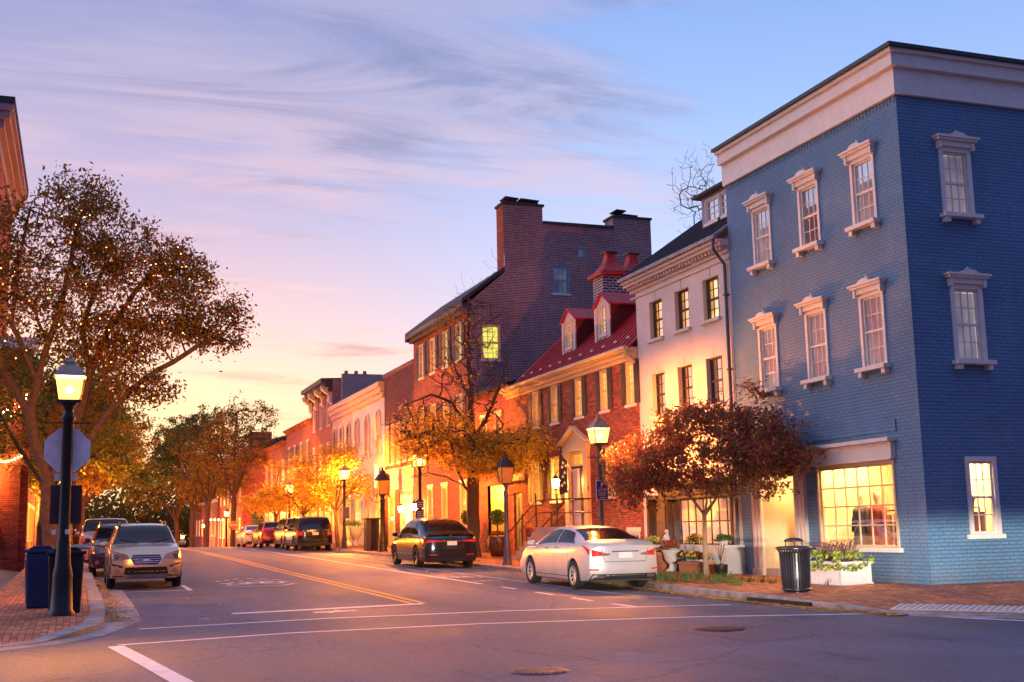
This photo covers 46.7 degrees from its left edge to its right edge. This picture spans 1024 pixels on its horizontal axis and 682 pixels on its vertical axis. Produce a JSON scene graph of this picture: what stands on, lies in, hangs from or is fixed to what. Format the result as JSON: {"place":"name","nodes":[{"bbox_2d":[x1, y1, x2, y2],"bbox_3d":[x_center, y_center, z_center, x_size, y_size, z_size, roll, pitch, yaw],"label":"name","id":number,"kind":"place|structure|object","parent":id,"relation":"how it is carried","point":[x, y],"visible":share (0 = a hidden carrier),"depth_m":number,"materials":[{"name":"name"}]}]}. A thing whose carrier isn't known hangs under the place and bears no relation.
{"place":"outdoors","nodes":[
{"label":"outdoors","id":0,"kind":"place"},
{"bbox_2d":[0,568,89,643],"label":"pavement","id":1,"kind":"structure","parent":0,"point":[28,624],"depth_m":20.11,"materials":[{"name":"brick"}]},
{"bbox_2d":[0,363,21,464],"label":"street tree","id":2,"kind":"object","parent":1,"relation":"on","point":[3,446],"visible":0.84,"depth_m":36.40,"materials":[{"name":"orange plant"}]},
{"bbox_2d":[24,545,54,608],"bbox_3d":[-8.931,4.463,22.503,0.600,1.150,0.640,2,-10,-20],"label":"wheeled bin","id":3,"kind":"object","parent":1,"relation":"on","point":[36,578],"visible":0.75,"depth_m":22.23,"materials":[{"name":"blue plastic"}]},
{"bbox_2d":[47,547,85,612],"bbox_3d":[-7.973,4.268,21.215,0.660,1.150,0.640,2,-10,-20],"label":"square bin","id":4,"kind":"object","parent":1,"relation":"on","point":[77,559],"visible":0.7,"depth_m":21.01,"materials":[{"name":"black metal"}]},
{"bbox_2d":[46,353,89,615],"bbox_3d":[-7.815,2.523,20.798,0.718,4.680,0.531,2,-10,-20],"label":"street lamp","id":5,"kind":"object","parent":1,"relation":"on","point":[69,376],"visible":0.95,"depth_m":20.73,"materials":[{"name":"black metal"}]},
{"bbox_2d":[49,485,81,523],"bbox_3d":[-7.836,2.871,20.851,0.520,0.670,0.060,2,-10,-20],"label":"board sign","id":6,"kind":"object","parent":5,"relation":"attached to","point":[76,498],"visible":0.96,"depth_m":20.87,"materials":[{"name":"black metal"}]},
{"bbox_2d":[44,428,90,471],"bbox_3d":[-7.863,1.926,20.990,0.767,0.767,0.084,2,-10,-20],"label":"stop sign","id":7,"kind":"object","parent":5,"relation":"attached to","point":[53,449],"visible":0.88,"depth_m":21.01,"materials":[{"name":"metal"}]},
{"bbox_2d":[0,332,143,545],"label":"street tree","id":8,"kind":"object","parent":1,"relation":"on","point":[47,401],"visible":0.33,"depth_m":40.22,"materials":[{"name":"orange plant"}]},
{"bbox_2d":[31,397,148,488],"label":"street tree","id":9,"kind":"object","parent":1,"relation":"on","point":[80,477],"visible":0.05,"depth_m":65.40,"materials":[{"name":"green plant"}]},
{"bbox_2d":[29,366,154,526],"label":"street tree","id":10,"kind":"object","parent":1,"relation":"on","point":[98,455],"visible":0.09,"depth_m":52.06,"materials":[{"name":"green plant"}]},
{"bbox_2d":[40,383,149,544],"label":"street tree","id":11,"kind":"object","parent":1,"relation":"on","point":[71,525],"visible":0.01,"depth_m":80.78,"materials":[{"name":"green plant"}]},
{"bbox_2d":[39,397,169,543],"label":"street tree","id":12,"kind":"object","parent":1,"relation":"on","point":[100,483],"visible":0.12,"depth_m":97.03,"materials":[{"name":"green plant"}]},
{"bbox_2d":[77,404,171,527],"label":"street tree","id":13,"kind":"object","parent":1,"relation":"on","point":[145,475],"visible":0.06,"depth_m":117.41,"materials":[{"name":"green plant"}]},
{"bbox_2d":[0,161,259,547],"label":"street tree","id":14,"kind":"object","parent":1,"relation":"on","point":[98,253],"visible":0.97,"depth_m":27.46,"materials":[{"name":"orange plant"}]},
{"bbox_2d":[0,547,1023,681],"bbox_3d":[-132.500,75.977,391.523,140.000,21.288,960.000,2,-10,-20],"label":"road","id":15,"kind":"structure","parent":0,"point":[792,645],"depth_m":16.58,"materials":[{"name":"grey asphalt"}]},
{"bbox_2d":[0,558,104,646],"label":"kerb","id":16,"kind":"structure","parent":15,"relation":"on","point":[94,620],"depth_m":19.47,"materials":[{"name":"concrete"}]},
{"bbox_2d":[0,590,140,650],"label":"gutter strip","id":17,"kind":"object","parent":15,"relation":"on","point":[106,627],"visible":0.83,"depth_m":20.28,"materials":[{"name":"concrete"}]},
{"bbox_2d":[75,518,126,558],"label":"parked car","id":18,"kind":"object","parent":15,"relation":"on","point":[89,527],"visible":0.23,"depth_m":47.72,"materials":[{"name":"white paint"}]},
{"bbox_2d":[84,521,138,575],"bbox_3d":[-13.056,6.853,39.425,2.181,1.701,4.969,2,-9,-20],"label":"parked car","id":19,"kind":"object","parent":15,"relation":"on","point":[102,532],"visible":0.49,"depth_m":37.95,"materials":[{"name":"black metal"}]},
{"bbox_2d":[100,521,185,588],"bbox_3d":[-10.066,5.765,32.295,2.181,1.701,4.969,2,-9,-20],"label":"parked car","id":20,"kind":"object","parent":15,"relation":"on","point":[144,551],"visible":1,"depth_m":30.43,"materials":[{"name":"silver metal"}]},
{"bbox_2d":[109,646,193,681],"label":"cross street band","id":21,"kind":"object","parent":15,"relation":"on","point":[164,672],"visible":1,"depth_m":13.92,"materials":[{"name":"white paint"}]},
{"bbox_2d":[121,430,218,543],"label":"street tree","id":22,"kind":"object","parent":15,"relation":"on","point":[180,503],"visible":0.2,"depth_m":167.09,"materials":[{"name":"green plant"}]},
{"bbox_2d":[148,414,239,546],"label":"street tree","id":23,"kind":"object","parent":15,"relation":"on","point":[175,458],"visible":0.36,"depth_m":144.71,"materials":[{"name":"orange plant"}]},
{"bbox_2d":[165,403,257,546],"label":"street tree","id":24,"kind":"object","parent":15,"relation":"on","point":[210,491],"visible":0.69,"depth_m":125.19,"materials":[{"name":"orange plant"}]},
{"bbox_2d":[251,521,280,547],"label":"parked car","id":25,"kind":"object","parent":15,"relation":"on","point":[263,532],"visible":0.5,"depth_m":73.92,"materials":[{"name":"red metal"}]},
{"bbox_2d":[183,548,424,603],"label":"yellow centre lines","id":26,"kind":"object","parent":15,"relation":"on","point":[322,579],"visible":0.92,"depth_m":31.66,"materials":[{"name":"paint"}]},
{"bbox_2d":[284,517,331,550],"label":"parked car","id":27,"kind":"object","parent":15,"relation":"on","point":[316,532],"visible":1,"depth_m":63.56,"materials":[{"name":"black paint"}]},
{"bbox_2d":[3,557,628,639],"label":"fallen leaves","id":28,"kind":"object","parent":15,"relation":"on","point":[110,612],"visible":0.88,"depth_m":24.15,"materials":[{"name":"brown plant"}]},
{"bbox_2d":[391,518,476,567],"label":"parked car","id":29,"kind":"object","parent":15,"relation":"on","point":[418,542],"visible":1,"depth_m":40.47,"materials":[{"name":"black paint"}]},
{"bbox_2d":[511,667,568,674],"bbox_3d":[0.294,3.503,12.614,0.620,0.013,0.620,2,-10,-20],"label":"manhole cover","id":30,"kind":"object","parent":15,"relation":"on","point":[540,671],"visible":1,"depth_m":12.54,"materials":[{"name":"metal"}]},
{"bbox_2d":[118,604,1023,644],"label":"crosswalk lines","id":31,"kind":"object","parent":15,"relation":"on","point":[474,623],"visible":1,"depth_m":19.18,"materials":[{"name":"white paint"}]},
{"bbox_2d":[520,525,656,588],"bbox_3d":[1.759,5.317,29.482,2.147,1.466,5.016,2,-9,-20],"label":"parked car","id":32,"kind":"object","parent":15,"relation":"on","point":[578,557],"visible":1,"depth_m":27.65,"materials":[{"name":"silver metal"}]},
{"bbox_2d":[246,545,1023,615],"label":"kerb","id":33,"kind":"structure","parent":15,"relation":"on","point":[710,592],"depth_m":24.57,"materials":[{"name":"concrete"}]},
{"bbox_2d":[362,548,909,615],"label":"fallen leaves","id":34,"kind":"object","parent":15,"relation":"on","point":[887,613],"visible":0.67,"depth_m":24.95,"materials":[{"name":"orange plant"}]},
{"bbox_2d":[758,604,1023,618],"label":"gutter strip","id":35,"kind":"object","parent":15,"relation":"on","point":[972,616],"visible":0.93,"depth_m":18.67,"materials":[{"name":"concrete"}]},
{"bbox_2d":[0,0,1023,538],"label":"sky","id":36,"kind":"structure","parent":0,"point":[346,163],"materials":[{"name":"blue"}]},
{"bbox_2d":[264,543,1023,613],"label":"pavement","id":37,"kind":"structure","parent":0,"point":[1011,594],"depth_m":22.40,"materials":[{"name":"brick"}]},
{"bbox_2d":[189,497,219,546],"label":"distant house","id":38,"kind":"structure","parent":37,"relation":"on","point":[199,520],"depth_m":155.31,"materials":[{"name":"red brick"}]},
{"bbox_2d":[184,390,281,546],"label":"street tree","id":39,"kind":"object","parent":37,"relation":"on","point":[214,443],"visible":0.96,"depth_m":109.07,"materials":[{"name":"orange plant"}]},
{"bbox_2d":[219,432,286,546],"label":"distant house","id":40,"kind":"structure","parent":37,"relation":"on","point":[243,519],"depth_m":126.75,"materials":[{"name":"red brick"}]},
{"bbox_2d":[237,454,300,520],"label":"street tree","id":41,"kind":"object","parent":37,"relation":"on","point":[251,501],"visible":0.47,"depth_m":90.16,"materials":[{"name":"orange plant"}]},
{"bbox_2d":[262,440,286,521],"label":"row house","id":42,"kind":"structure","parent":37,"relation":"on","point":[278,450],"depth_m":103.80,"materials":[{"name":"red brick"}]},
{"bbox_2d":[283,418,310,517],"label":"row house","id":43,"kind":"structure","parent":37,"relation":"on","point":[299,437],"depth_m":93.07,"materials":[{"name":"red brick"}]},
{"bbox_2d":[253,449,342,518],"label":"street tree","id":44,"kind":"object","parent":37,"relation":"on","point":[291,498],"visible":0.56,"depth_m":76.31,"materials":[{"name":"orange plant"}]},
{"bbox_2d":[288,435,378,546],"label":"street tree","id":45,"kind":"object","parent":37,"relation":"on","point":[336,459],"visible":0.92,"depth_m":66.57,"materials":[{"name":"yellow plant"}]},
{"bbox_2d":[327,398,352,543],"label":"arched house","id":46,"kind":"structure","parent":37,"relation":"on","point":[340,414],"depth_m":77.36,"materials":[{"name":"pink paint"}]},
{"bbox_2d":[301,370,383,529],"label":"building","id":47,"kind":"structure","parent":37,"relation":"on","point":[321,395],"depth_m":82.41,"materials":[{"name":"red brick"}]},
{"bbox_2d":[347,381,384,543],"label":"arched house","id":48,"kind":"structure","parent":37,"relation":"on","point":[367,405],"depth_m":70.40,"materials":[{"name":"beige paint"}]},
{"bbox_2d":[363,518,379,550],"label":"trash can","id":49,"kind":"object","parent":37,"relation":"on","point":[371,533],"visible":0.84,"depth_m":57.71,"materials":[{"name":"black paint"}]},
{"bbox_2d":[374,467,390,551],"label":"street lamp","id":50,"kind":"object","parent":37,"relation":"on","point":[382,479],"visible":0.94,"depth_m":56.04,"materials":[{"name":"black metal"}]},
{"bbox_2d":[382,359,414,545],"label":"shop house","id":51,"kind":"structure","parent":37,"relation":"on","point":[399,384],"depth_m":63.92,"materials":[{"name":"red brick"}]},
{"bbox_2d":[388,490,394,545],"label":"door","id":52,"kind":"structure","parent":51,"relation":"in","point":[391,505],"depth_m":65.14,"materials":[{"name":"yellow paint"}]},
{"bbox_2d":[399,488,412,531],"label":"shop window","id":53,"kind":"structure","parent":51,"relation":"in","point":[406,494],"depth_m":62.30,"materials":[{"name":"yellow glass"}]},
{"bbox_2d":[382,293,558,557],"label":"street tree","id":54,"kind":"object","parent":37,"relation":"on","point":[478,454],"visible":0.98,"depth_m":45.47,"materials":[{"name":"orange plant"}]},
{"bbox_2d":[473,379,517,552],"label":"passage building","id":55,"kind":"structure","parent":37,"relation":"on","point":[490,500],"depth_m":49.67,"materials":[{"name":"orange brick"}]},
{"bbox_2d":[487,509,503,556],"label":"topiary pot","id":56,"kind":"object","parent":37,"relation":"on","point":[496,543],"visible":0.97,"depth_m":45.60,"materials":[{"name":"brown ceramic"}]},
{"bbox_2d":[496,452,514,564],"bbox_3d":[-0.193,5.579,39.401,0.628,3.854,0.628,7,-12,-42],"label":"street lamp","id":57,"kind":"object","parent":37,"relation":"on","point":[505,466],"visible":0.99,"depth_m":39.37,"materials":[{"name":"black metal"}]},
{"bbox_2d":[405,196,651,527],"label":"tall brick house","id":58,"kind":"structure","parent":37,"relation":"on","point":[534,286],"depth_m":54.24,"materials":[{"name":"brick"}]},
{"bbox_2d":[416,342,425,380],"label":"window","id":59,"kind":"structure","parent":58,"relation":"in","point":[421,349],"depth_m":60.24,"materials":[{"name":"yellow paint"}]},
{"bbox_2d":[427,335,437,375],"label":"window","id":60,"kind":"structure","parent":58,"relation":"in","point":[432,344],"depth_m":58.32,"materials":[{"name":"beige glass"}]},
{"bbox_2d":[439,328,450,368],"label":"window","id":61,"kind":"structure","parent":58,"relation":"in","point":[442,336],"depth_m":56.37,"materials":[{"name":"yellow paint"}]},
{"bbox_2d":[452,321,464,362],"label":"window","id":62,"kind":"structure","parent":58,"relation":"in","point":[456,357],"depth_m":54.41,"materials":[{"name":"yellow paint"}]},
{"bbox_2d":[479,324,502,361],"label":"window","id":63,"kind":"structure","parent":58,"relation":"in","point":[494,349],"depth_m":52.74,"materials":[{"name":"yellow glass"}]},
{"bbox_2d":[551,266,570,295],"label":"window","id":64,"kind":"structure","parent":58,"relation":"in","point":[560,273],"depth_m":54.36,"materials":[{"name":"blue glass"}]},
{"bbox_2d":[499,251,646,559],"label":"brick house","id":65,"kind":"structure","parent":37,"relation":"on","point":[576,379],"depth_m":41.05,"materials":[{"name":"red brick"}]},
{"bbox_2d":[528,390,542,428],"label":"window","id":66,"kind":"structure","parent":65,"relation":"in","point":[534,398],"depth_m":44.77,"materials":[{"name":"beige glass"}]},
{"bbox_2d":[528,459,543,504],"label":"window","id":67,"kind":"structure","parent":65,"relation":"in","point":[536,483],"depth_m":44.44,"materials":[{"name":"beige glass"}]},
{"bbox_2d":[546,383,561,425],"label":"window","id":68,"kind":"structure","parent":65,"relation":"in","point":[554,395],"depth_m":42.97,"materials":[{"name":"glass"}]},
{"bbox_2d":[547,456,564,502],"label":"window","id":69,"kind":"structure","parent":65,"relation":"in","point":[552,469],"depth_m":42.82,"materials":[{"name":"yellow glass"}]},
{"bbox_2d":[570,375,586,419],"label":"window","id":70,"kind":"structure","parent":65,"relation":"in","point":[578,395],"depth_m":40.88,"materials":[{"name":"glass"}]},
{"bbox_2d":[595,367,612,413],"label":"window","id":71,"kind":"structure","parent":65,"relation":"in","point":[603,378],"depth_m":38.91,"materials":[{"name":"glass"}]},
{"bbox_2d":[620,358,639,407],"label":"window","id":72,"kind":"structure","parent":65,"relation":"in","point":[629,372],"depth_m":37.06,"materials":[{"name":"yellow glass"}]},
{"bbox_2d":[586,414,610,525],"bbox_3d":[2.422,4.206,32.395,0.692,4.457,0.512,2,-10,-20],"label":"street lamp","id":73,"kind":"object","parent":37,"relation":"on","point":[598,430],"visible":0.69,"depth_m":32.48,"materials":[{"name":"black metal"}]},
{"bbox_2d":[662,539,680,571],"bbox_3d":[4.350,5.835,32.342,0.540,0.878,0.540,2,-10,-20],"label":"flower pot","id":74,"kind":"object","parent":37,"relation":"on","point":[670,557],"visible":1,"depth_m":32.20,"materials":[{"name":"stone"}]},
{"bbox_2d":[617,181,745,573],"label":"cream house","id":75,"kind":"structure","parent":37,"relation":"on","point":[680,288],"depth_m":33.73,"materials":[{"name":"paint"}]},
{"bbox_2d":[646,495,659,544],"bbox_3d":[4.328,5.633,35.142,0.305,2.100,0.850,2,-10,-20],"label":"door","id":76,"kind":"structure","parent":75,"relation":"in","point":[653,529],"depth_m":35.42,"materials":[{"name":"paint"}]},
{"bbox_2d":[646,299,663,343],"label":"window","id":77,"kind":"structure","parent":75,"relation":"in","point":[657,306],"depth_m":35.68,"materials":[{"name":"glass"}]},
{"bbox_2d":[649,372,665,419],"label":"window","id":78,"kind":"structure","parent":75,"relation":"in","point":[660,378],"depth_m":35.35,"materials":[{"name":"glass"}]},
{"bbox_2d":[672,289,691,334],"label":"window","id":79,"kind":"structure","parent":75,"relation":"in","point":[683,296],"depth_m":34.13,"materials":[{"name":"glass"}]},
{"bbox_2d":[678,364,693,412],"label":"window","id":80,"kind":"structure","parent":75,"relation":"in","point":[687,382],"depth_m":33.82,"materials":[{"name":"glass"}]},
{"bbox_2d":[665,492,734,544],"bbox_3d":[5.163,4.962,32.649,0.320,1.490,3.910,2,-10,-20],"label":"shop window","id":81,"kind":"structure","parent":75,"relation":"in","point":[683,518],"depth_m":33.02,"materials":[{"name":"glass"}]},
{"bbox_2d":[699,276,721,325],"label":"window","id":82,"kind":"structure","parent":75,"relation":"in","point":[713,307],"depth_m":32.58,"materials":[{"name":"yellow glass"}]},
{"bbox_2d":[704,194,719,227],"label":"dormer window","id":83,"kind":"structure","parent":75,"relation":"in","point":[712,214],"depth_m":34.59,"materials":[{"name":"white paint"}]},
{"bbox_2d":[706,356,725,407],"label":"window","id":84,"kind":"structure","parent":75,"relation":"in","point":[716,369],"depth_m":32.26,"materials":[{"name":"glass"}]},
{"bbox_2d":[677,551,715,574],"bbox_3d":[4.768,5.720,30.668,0.410,0.614,1.434,2,-10,-20],"label":"trough planter","id":85,"kind":"object","parent":37,"relation":"on","point":[690,566],"visible":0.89,"depth_m":30.50,"materials":[{"name":"ceramic"}]},
{"bbox_2d":[654,574,755,583],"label":"tree bed soil","id":86,"kind":"object","parent":37,"relation":"on","point":[699,580],"visible":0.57,"depth_m":28.07,"materials":[{"name":"brown soil"}]},
{"bbox_2d":[588,375,826,576],"bbox_3d":[4.715,3.391,29.315,3.098,4.867,8.114,6,-12,-39],"label":"young tree","id":87,"kind":"object","parent":86,"relation":"on","point":[641,471],"visible":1,"depth_m":28.98,"materials":[{"name":"red plant"}]},
{"bbox_2d":[653,569,831,585],"bbox_3d":[4.666,5.518,27.755,2.150,0.280,6.850,2,-10,-20],"label":"ground cover","id":88,"kind":"object","parent":37,"relation":"on","point":[715,579],"visible":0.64,"depth_m":28.13,"materials":[{"name":"green plant"}]},
{"bbox_2d":[775,538,812,592],"bbox_3d":[5.550,4.398,23.269,0.720,1.075,0.716,2,-10,-20],"label":"trash can","id":89,"kind":"object","parent":37,"relation":"on","point":[795,568],"visible":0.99,"depth_m":23.03,"materials":[{"name":"black metal"}]},
{"bbox_2d":[807,538,875,585],"bbox_3d":[6.961,4.703,25.357,1.142,0.992,1.727,2,-10,-20],"label":"planter box","id":90,"kind":"object","parent":37,"relation":"on","point":[848,570],"visible":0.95,"depth_m":24.87,"materials":[{"name":"white paint"}]},
{"bbox_2d":[711,40,1023,584],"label":"corner building","id":91,"kind":"structure","parent":37,"relation":"on","point":[875,209],"depth_m":25.67,"materials":[{"name":"blue paint"}]},
{"bbox_2d":[742,191,774,275],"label":"window","id":92,"kind":"structure","parent":91,"relation":"in","point":[758,205],"depth_m":30.09,"materials":[{"name":"paint"}]},
{"bbox_2d":[748,309,782,398],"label":"window","id":93,"kind":"structure","parent":91,"relation":"in","point":[765,324],"depth_m":29.60,"materials":[{"name":"paint"}]},
{"bbox_2d":[786,167,823,257],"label":"window","id":94,"kind":"structure","parent":91,"relation":"in","point":[805,182],"depth_m":28.15,"materials":[{"name":"paint"}]},
{"bbox_2d":[794,293,832,388],"bbox_3d":[7.080,-0.031,27.607,0.372,2.210,1.120,2,-10,-20],"label":"window","id":95,"kind":"structure","parent":91,"relation":"in","point":[813,309],"depth_m":27.67,"materials":[{"name":"paint"}]},
{"bbox_2d":[838,139,880,236],"bbox_3d":[7.723,-3.420,26.148,0.372,2.100,1.130,2,-10,-20],"label":"window","id":96,"kind":"structure","parent":91,"relation":"in","point":[859,157],"depth_m":26.20,"materials":[{"name":"paint"}]},
{"bbox_2d":[816,459,903,552],"bbox_3d":[7.546,3.640,26.003,0.190,1.920,2.970,2,-10,-20],"label":"shop window","id":97,"kind":"structure","parent":91,"relation":"in","point":[823,526],"depth_m":26.00,"materials":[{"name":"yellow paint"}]},
{"bbox_2d":[847,274,891,377],"bbox_3d":[7.789,-0.354,25.662,0.372,2.210,1.130,2,-10,-20],"label":"window","id":98,"kind":"structure","parent":91,"relation":"in","point":[869,292],"depth_m":25.71,"materials":[{"name":"paint"}]},
{"bbox_2d":[932,130,983,224],"bbox_3d":[9.513,-3.507,25.408,1.100,2.044,0.372,2,-10,-20],"label":"window","id":99,"kind":"structure","parent":91,"relation":"in","point":[954,149],"depth_m":25.46,"materials":[{"name":"paint"}]},
{"bbox_2d":[943,267,996,370],"bbox_3d":[9.587,-0.475,24.931,1.100,2.184,0.372,2,-10,-20],"label":"window","id":100,"kind":"structure","parent":91,"relation":"in","point":[965,286],"depth_m":24.99,"materials":[{"name":"paint"}]},
{"bbox_2d":[964,456,1006,538],"bbox_3d":[9.659,3.213,24.393,0.950,1.670,0.140,2,-10,-20],"label":"window","id":101,"kind":"structure","parent":91,"relation":"in","point":[996,532],"depth_m":24.40,"materials":[{"name":"paint"}]},
{"bbox_2d":[890,603,1023,612],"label":"tactile plate","id":102,"kind":"object","parent":37,"relation":"on","point":[967,608],"visible":1,"depth_m":19.23,"materials":[{"name":"grey concrete"}]},
{"bbox_2d":[666,144,714,233],"bbox_3d":[6.304,0.259,38.459,2.106,13.988,2.839,-7,-11,34],"label":"street tree","id":103,"kind":"object","parent":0,"point":[699,170],"visible":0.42,"depth_m":39.16,"materials":[{"name":"brown plant"}]},
{"bbox_2d":[852,492,869,544],"bbox_3d":[7.976,4.212,26.985,0.593,1.560,0.593,-5,-10,25],"label":"mannequin","id":104,"kind":"object","parent":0,"point":[855,521],"visible":0.53,"depth_m":26.85},
{"bbox_2d":[867,490,891,544],"bbox_3d":[8.108,4.091,26.245,0.593,1.560,0.593,-5,-10,25],"label":"mannequin","id":105,"kind":"object","parent":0,"point":[879,531],"visible":0.66,"depth_m":26.10},
{"bbox_3d":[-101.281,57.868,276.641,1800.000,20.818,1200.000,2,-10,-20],"label":"ground","id":106,"kind":"structure","parent":0,"visible":0},
{"bbox_2d":[0,95,37,571],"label":"brick building","id":107,"kind":"structure","parent":106,"relation":"on","point":[14,492],"depth_m":41.66,"materials":[{"name":"red brick"}]},
{"bbox_2d":[26,477,34,547],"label":"brick shop","id":108,"kind":"structure","parent":106,"relation":"on","point":[30,520],"depth_m":81.77,"materials":[{"name":"red brick"}]},
{"bbox_2d":[72,483,219,547],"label":"distant wood","id":109,"kind":"object","parent":106,"relation":"on","point":[106,509],"visible":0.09,"depth_m":197.23,"materials":[{"name":"green plant"}]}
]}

